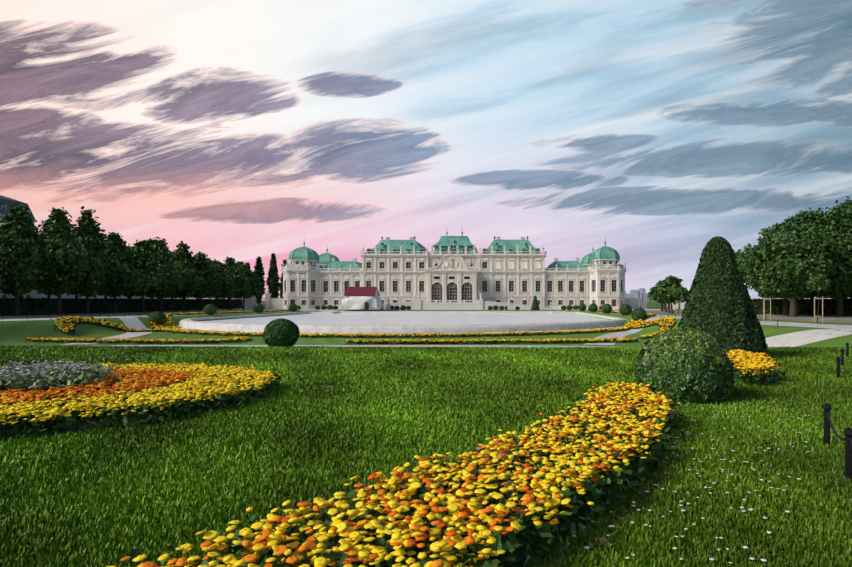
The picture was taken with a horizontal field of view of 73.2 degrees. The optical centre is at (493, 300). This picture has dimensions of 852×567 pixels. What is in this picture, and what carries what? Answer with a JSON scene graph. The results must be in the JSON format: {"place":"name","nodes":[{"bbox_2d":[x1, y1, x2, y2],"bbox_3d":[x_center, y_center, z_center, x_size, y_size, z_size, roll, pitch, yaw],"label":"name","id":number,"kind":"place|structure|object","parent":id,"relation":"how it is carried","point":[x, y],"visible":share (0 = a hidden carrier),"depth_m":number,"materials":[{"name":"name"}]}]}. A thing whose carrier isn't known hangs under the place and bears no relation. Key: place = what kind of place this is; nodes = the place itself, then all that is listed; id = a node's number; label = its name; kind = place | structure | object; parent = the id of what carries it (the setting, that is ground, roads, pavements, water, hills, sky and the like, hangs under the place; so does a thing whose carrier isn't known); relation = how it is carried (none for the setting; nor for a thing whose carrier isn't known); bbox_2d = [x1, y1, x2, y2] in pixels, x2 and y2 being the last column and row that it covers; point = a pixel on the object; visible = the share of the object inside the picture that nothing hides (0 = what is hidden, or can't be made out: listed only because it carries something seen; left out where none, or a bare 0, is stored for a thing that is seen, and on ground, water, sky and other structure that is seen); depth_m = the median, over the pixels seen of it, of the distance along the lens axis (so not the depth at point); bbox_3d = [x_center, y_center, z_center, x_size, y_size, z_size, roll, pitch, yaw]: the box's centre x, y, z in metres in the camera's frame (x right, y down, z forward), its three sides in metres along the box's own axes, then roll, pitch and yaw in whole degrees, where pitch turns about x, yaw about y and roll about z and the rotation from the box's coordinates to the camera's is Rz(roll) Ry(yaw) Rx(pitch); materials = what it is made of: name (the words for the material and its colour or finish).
{"place":"outdoors","nodes":[
{"label":"outdoors","id":0,"kind":"place"},
{"bbox_2d":[0,310,307,320],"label":"path","id":1,"kind":"structure","parent":0,"point":[96,317],"depth_m":77.24,"materials":[{"name":"grey gravel"}]},
{"bbox_2d":[204,304,216,314],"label":"box ball","id":2,"kind":"object","parent":1,"relation":"on","point":[208,308],"depth_m":99.97,"materials":[{"name":"green plant"}]},
{"bbox_2d":[178,310,299,314],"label":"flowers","id":3,"kind":"object","parent":1,"relation":"on","point":[227,313],"visible":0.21,"depth_m":108.75,"materials":[{"name":"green plant"}]},
{"bbox_2d":[174,309,297,313],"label":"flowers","id":4,"kind":"object","parent":3,"relation":"on","point":[228,311],"visible":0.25,"depth_m":110.18,"materials":[{"name":"plant"}]},
{"bbox_2d":[178,309,298,313],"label":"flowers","id":5,"kind":"object","parent":3,"relation":"on","point":[235,311],"visible":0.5,"depth_m":113.16,"materials":[{"name":"yellow plant"}]},
{"bbox_2d":[253,304,263,312],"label":"box ball","id":6,"kind":"object","parent":1,"relation":"on","point":[257,308],"depth_m":119.96,"materials":[{"name":"green plant"}]},
{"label":"garden bed soil","id":7,"kind":"object","parent":1,"relation":"on","visible":0},
{"bbox_2d":[174,309,297,314],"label":"bed leaves","id":8,"kind":"object","parent":7,"relation":"on","point":[232,312],"visible":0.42,"depth_m":112.21,"materials":[{"name":"green plant"}]},
{"bbox_2d":[202,313,605,324],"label":"pond water","id":9,"kind":"structure","parent":0,"point":[404,318],"depth_m":101.00,"materials":[{"name":"grey liquid"}]},
{"bbox_2d":[0,345,851,566],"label":"grass","id":10,"kind":"structure","parent":0,"point":[403,405],"depth_m":5.82,"materials":[{"name":"green plant"}]},
{"bbox_2d":[566,400,817,563],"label":"daisies","id":11,"kind":"object","parent":10,"relation":"on","point":[745,547],"visible":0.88,"depth_m":4.32,"materials":[{"name":"white plant"}]},
{"bbox_2d":[0,302,851,566],"bbox_3d":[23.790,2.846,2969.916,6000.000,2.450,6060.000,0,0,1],"label":"ground","id":12,"kind":"structure","parent":0,"point":[13,333],"depth_m":60.92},
{"bbox_2d":[0,195,36,298],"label":"town house","id":13,"kind":"structure","parent":12,"relation":"on","point":[6,203],"depth_m":140.98,"materials":[{"name":"stone"}]},
{"bbox_2d":[35,290,134,298],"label":"hedge","id":14,"kind":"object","parent":12,"relation":"on","point":[37,295],"depth_m":166.64,"materials":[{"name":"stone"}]},
{"bbox_2d":[61,317,151,344],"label":"curved path","id":15,"kind":"structure","parent":12,"relation":"on","point":[132,322],"depth_m":74.23,"materials":[{"name":"grey gravel"}]},
{"bbox_2d":[54,319,173,335],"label":"flower bed","id":16,"kind":"object","parent":12,"relation":"on","point":[69,332],"visible":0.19,"depth_m":67.89,"materials":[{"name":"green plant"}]},
{"bbox_2d":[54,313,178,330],"bbox_3d":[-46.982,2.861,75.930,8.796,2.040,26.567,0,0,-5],"label":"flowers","id":17,"kind":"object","parent":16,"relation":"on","point":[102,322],"visible":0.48,"depth_m":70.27,"materials":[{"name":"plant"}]},
{"bbox_2d":[54,316,181,334],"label":"blossoms","id":18,"kind":"object","parent":16,"relation":"on","point":[173,326],"visible":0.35,"depth_m":69.62,"materials":[{"name":"yellow plant"}]},
{"bbox_2d":[0,377,260,440],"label":"flower bed","id":19,"kind":"object","parent":12,"relation":"on","point":[95,425],"visible":0.04,"depth_m":7.11,"materials":[{"name":"plant"}]},
{"bbox_2d":[0,363,120,397],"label":"round bed leaves","id":20,"kind":"object","parent":19,"relation":"on","point":[24,380],"visible":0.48,"depth_m":8.55,"materials":[{"name":"plant"}]},
{"bbox_2d":[0,360,102,382],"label":"flowers","id":21,"kind":"object","parent":20,"relation":"on","point":[21,367],"visible":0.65,"depth_m":8.92,"materials":[{"name":"plant"}]},
{"bbox_2d":[0,366,200,405],"bbox_3d":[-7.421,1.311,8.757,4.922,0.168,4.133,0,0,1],"label":"flowers","id":22,"kind":"object","parent":19,"relation":"on","point":[45,395],"visible":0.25,"depth_m":8.47,"materials":[{"name":"orange plant"}]},
{"bbox_2d":[0,362,281,423],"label":"flowers","id":23,"kind":"object","parent":19,"relation":"on","point":[111,399],"visible":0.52,"depth_m":7.92,"materials":[{"name":"yellow plant"}]},
{"bbox_2d":[0,364,281,439],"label":"outer leaves","id":24,"kind":"object","parent":19,"relation":"on","point":[225,399],"visible":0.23,"depth_m":7.37,"materials":[{"name":"green plant"}]},
{"bbox_2d":[22,340,251,343],"bbox_3d":[-35.421,3.961,56.178,22.298,0.240,6.108,0,0,1],"label":"flower bed","id":25,"kind":"object","parent":12,"relation":"on","point":[216,342],"visible":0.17,"depth_m":53.72,"materials":[{"name":"yellow plant"}]},
{"bbox_2d":[23,336,253,343],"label":"bed leaves","id":26,"kind":"object","parent":12,"relation":"on","point":[118,341],"visible":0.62,"depth_m":54.00,"materials":[{"name":"plant"}]},
{"bbox_2d":[149,311,166,324],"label":"box ball","id":27,"kind":"object","parent":12,"relation":"on","point":[159,319],"depth_m":79.93,"materials":[{"name":"green plant"}]},
{"bbox_2d":[135,246,225,298],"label":"town house","id":28,"kind":"structure","parent":12,"relation":"on","point":[186,297],"depth_m":238.12,"materials":[{"name":"stone"}]},
{"bbox_2d":[246,253,287,297],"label":"cypress trees","id":29,"kind":"object","parent":12,"relation":"on","point":[272,277],"visible":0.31,"depth_m":249.97,"materials":[{"name":"green plant"}]},
{"bbox_2d":[263,318,299,346],"bbox_3d":[-18.078,2.851,48.419,2.967,2.681,3.012,0,0,1],"label":"box ball","id":30,"kind":"object","parent":12,"relation":"on","point":[281,332],"visible":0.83,"depth_m":47.44,"materials":[{"name":"green plant"}]},
{"bbox_2d":[288,304,297,310],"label":"box ball","id":31,"kind":"object","parent":12,"relation":"on","point":[292,307],"visible":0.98,"depth_m":139.97,"materials":[{"name":"green plant"}]},
{"bbox_2d":[341,296,383,308],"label":"fat house body","id":32,"kind":"structure","parent":12,"relation":"on","point":[358,302],"depth_m":160.26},
{"bbox_2d":[344,285,379,309],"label":"fat house roof","id":33,"kind":"structure","parent":32,"relation":"on","point":[361,291],"depth_m":161.51,"materials":[{"name":"red tile"}]},
{"bbox_2d":[147,313,649,337],"bbox_3d":[-14.088,3.139,76.919,79.996,1.884,30.736,0,0,1],"label":"flower bed","id":34,"kind":"object","parent":12,"relation":"on","point":[433,336],"visible":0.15,"depth_m":63.81,"materials":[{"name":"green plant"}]},
{"bbox_2d":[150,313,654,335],"bbox_3d":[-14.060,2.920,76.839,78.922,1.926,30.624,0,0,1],"label":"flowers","id":35,"kind":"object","parent":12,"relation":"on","point":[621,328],"visible":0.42,"depth_m":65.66,"materials":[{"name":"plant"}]},
{"bbox_2d":[179,311,626,334],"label":"pond rim","id":36,"kind":"object","parent":12,"relation":"on","point":[193,324],"visible":0.71,"depth_m":69.97,"materials":[{"name":"stone"}]},
{"bbox_2d":[6,267,843,322],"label":"tree trunks","id":37,"kind":"object","parent":12,"relation":"on","point":[793,311],"visible":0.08,"depth_m":98.86,"materials":[{"name":"brown plant"}]},
{"bbox_2d":[0,203,831,304],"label":"linden leaves","id":38,"kind":"object","parent":37,"relation":"attached to","point":[112,264],"visible":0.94,"depth_m":106.97,"materials":[{"name":"green plant"}]},
{"bbox_2d":[733,196,851,300],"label":"big-leaved trees","id":39,"kind":"object","parent":37,"relation":"on","point":[794,254],"visible":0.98,"depth_m":81.15,"materials":[{"name":"green plant"}]},
{"bbox_2d":[2,311,851,479],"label":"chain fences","id":40,"kind":"object","parent":12,"relation":"on","point":[847,432],"visible":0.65,"depth_m":6.20,"materials":[{"name":"black metal"}]},
{"bbox_2d":[386,296,511,309],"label":"forecourt statues","id":41,"kind":"object","parent":12,"relation":"on","point":[388,305],"visible":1,"depth_m":164.83,"materials":[{"name":"stone"}]},
{"bbox_2d":[218,309,683,311],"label":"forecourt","id":42,"kind":"structure","parent":12,"relation":"on","point":[326,310],"depth_m":171.51,"materials":[{"name":"grey gravel"}]},
{"bbox_2d":[0,297,242,315],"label":"hedge","id":43,"kind":"object","parent":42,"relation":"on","point":[35,305],"depth_m":115.46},
{"bbox_2d":[0,310,252,317],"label":"path","id":44,"kind":"structure","parent":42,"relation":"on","point":[70,315],"depth_m":101.36,"materials":[{"name":"grey gravel"}]},
{"bbox_2d":[281,232,626,309],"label":"palace","id":45,"kind":"structure","parent":42,"relation":"on","point":[454,273],"depth_m":180.13,"materials":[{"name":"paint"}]},
{"bbox_2d":[116,289,830,308],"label":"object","id":46,"kind":"object","parent":42,"relation":"on","point":[267,301],"visible":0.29,"depth_m":186.37,"materials":[{"name":"grey stone"}]},
{"bbox_2d":[531,296,539,309],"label":"conical topiary shrub","id":47,"kind":"object","parent":42,"relation":"on","point":[535,305],"visible":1,"depth_m":165.69,"materials":[{"name":"green plant"}]},
{"bbox_2d":[632,308,851,322],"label":"hedge","id":48,"kind":"object","parent":42,"relation":"on","point":[835,319],"visible":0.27,"depth_m":78.00,"materials":[{"name":"green plant"}]},
{"bbox_2d":[298,415,656,566],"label":"flower bed soil","id":49,"kind":"structure","parent":12,"relation":"on","point":[519,555],"depth_m":3.70,"materials":[{"name":"brown soil"}]},
{"bbox_2d":[109,329,851,347],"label":"cross path","id":50,"kind":"structure","parent":12,"relation":"on","point":[796,339],"depth_m":39.36,"materials":[{"name":"grey gravel"}]},
{"bbox_2d":[344,337,637,343],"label":"flowers","id":51,"kind":"object","parent":12,"relation":"on","point":[475,341],"visible":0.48,"depth_m":53.45,"materials":[{"name":"plant"}]},
{"bbox_2d":[345,338,635,341],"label":"bed pompoms","id":52,"kind":"object","parent":51,"relation":"on","point":[500,340],"visible":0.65,"depth_m":53.93,"materials":[{"name":"yellow plant"}]},
{"bbox_2d":[351,338,637,341],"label":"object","id":53,"kind":"object","parent":51,"relation":"on","point":[377,340],"visible":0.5,"depth_m":53.73,"materials":[{"name":"plant"}]},
{"bbox_2d":[345,340,636,344],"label":"flowers","id":54,"kind":"object","parent":12,"relation":"on","point":[497,342],"visible":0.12,"depth_m":53.35,"materials":[{"name":"yellow plant"}]},
{"bbox_2d":[344,342,641,344],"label":"bed soil","id":55,"kind":"structure","parent":12,"relation":"on","point":[395,344],"depth_m":52.53,"materials":[{"name":"brown soil"}]},
{"bbox_2d":[578,303,586,310],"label":"box ball","id":56,"kind":"object","parent":12,"relation":"on","point":[582,307],"visible":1,"depth_m":146.97,"materials":[{"name":"green plant"}]},
{"bbox_2d":[588,304,597,311],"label":"box ball","id":57,"kind":"object","parent":12,"relation":"on","point":[592,307],"visible":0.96,"depth_m":129.99,"materials":[{"name":"green plant"}]},
{"bbox_2d":[601,304,611,312],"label":"box ball","id":58,"kind":"object","parent":12,"relation":"on","point":[607,308],"depth_m":112.98,"materials":[{"name":"green plant"}]},
{"bbox_2d":[583,317,659,344],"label":"curved path","id":59,"kind":"structure","parent":12,"relation":"on","point":[620,334],"depth_m":65.82,"materials":[{"name":"grey gravel"}]},
{"bbox_2d":[631,308,646,320],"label":"box ball","id":60,"kind":"object","parent":12,"relation":"on","point":[637,313],"depth_m":79.00,"materials":[{"name":"green plant"}]},
{"bbox_2d":[625,288,654,301],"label":"distant towers","id":61,"kind":"structure","parent":12,"relation":"on","point":[635,293],"depth_m":1495.24,"materials":[{"name":"grey concrete"}]},
{"bbox_2d":[628,313,675,338],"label":"foliage","id":62,"kind":"object","parent":12,"relation":"on","point":[652,325],"visible":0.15,"depth_m":69.65,"materials":[{"name":"green plant"}]},
{"bbox_2d":[634,327,735,404],"bbox_3d":[3.073,1.054,9.219,1.573,1.256,1.569,0,0,1],"label":"box ball","id":63,"kind":"object","parent":12,"relation":"on","point":[678,363],"depth_m":8.68,"materials":[{"name":"green plant"}]},
{"bbox_2d":[678,236,768,356],"bbox_3d":[6.107,-0.005,15.422,2.580,3.461,2.552,0,0,1],"label":"yew cone","id":64,"kind":"object","parent":12,"relation":"on","point":[718,283],"depth_m":14.79,"materials":[{"name":"green plant"}]},
{"bbox_2d":[676,296,822,322],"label":"tree stakes","id":65,"kind":"object","parent":12,"relation":"on","point":[764,299],"visible":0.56,"depth_m":64.80,"materials":[{"name":"brown wood"}]},
{"bbox_2d":[734,372,775,385],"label":"soil","id":66,"kind":"structure","parent":12,"relation":"on","point":[768,382],"depth_m":10.68,"materials":[{"name":"brown soil"}]},
{"bbox_2d":[728,352,784,386],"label":"bed leaves","id":67,"kind":"object","parent":12,"relation":"on","point":[748,376],"visible":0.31,"depth_m":10.60,"materials":[{"name":"plant"}]},
{"bbox_2d":[726,349,780,374],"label":"flowers","id":68,"kind":"object","parent":67,"relation":"on","point":[749,363],"visible":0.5,"depth_m":11.53,"materials":[{"name":"yellow plant"}]},
{"bbox_2d":[751,298,851,314],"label":"hedge","id":69,"kind":"object","parent":12,"relation":"on","point":[779,309],"depth_m":100.05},
{"label":"bed soil","id":70,"kind":"structure","parent":12,"relation":"on","visible":0},
{"bbox_2d":[130,382,685,566],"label":"bed leaves","id":71,"kind":"object","parent":70,"relation":"on","point":[592,494],"visible":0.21,"depth_m":3.75,"materials":[{"name":"green plant"}]},
{"bbox_2d":[107,381,680,566],"bbox_3d":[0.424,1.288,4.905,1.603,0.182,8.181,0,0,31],"label":"flowers","id":72,"kind":"object","parent":71,"relation":"on","point":[407,532],"visible":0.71,"depth_m":3.52,"materials":[{"name":"yellow plant"}]},
{"bbox_2d":[476,404,640,467],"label":"blossoms","id":73,"kind":"object","parent":71,"relation":"on","point":[478,448],"visible":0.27,"depth_m":4.69,"materials":[{"name":"plant"}]},
{"bbox_2d":[547,419,692,566],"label":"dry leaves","id":74,"kind":"object","parent":70,"relation":"on","point":[604,522],"visible":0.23,"depth_m":4.21,"materials":[{"name":"plant"}]},
{"bbox_2d":[0,0,851,297],"label":"sky","id":75,"kind":"structure","parent":0,"point":[241,130],"materials":[{"name":"blue"}]},
{"bbox_2d":[585,310,851,328],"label":"path","id":76,"kind":"structure","parent":0,"point":[805,325],"depth_m":48.15,"materials":[{"name":"grey gravel"}]},
{"bbox_2d":[619,304,631,314],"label":"box ball","id":77,"kind":"object","parent":76,"relation":"on","point":[625,308],"depth_m":96.00,"materials":[{"name":"green plant"}]}
]}

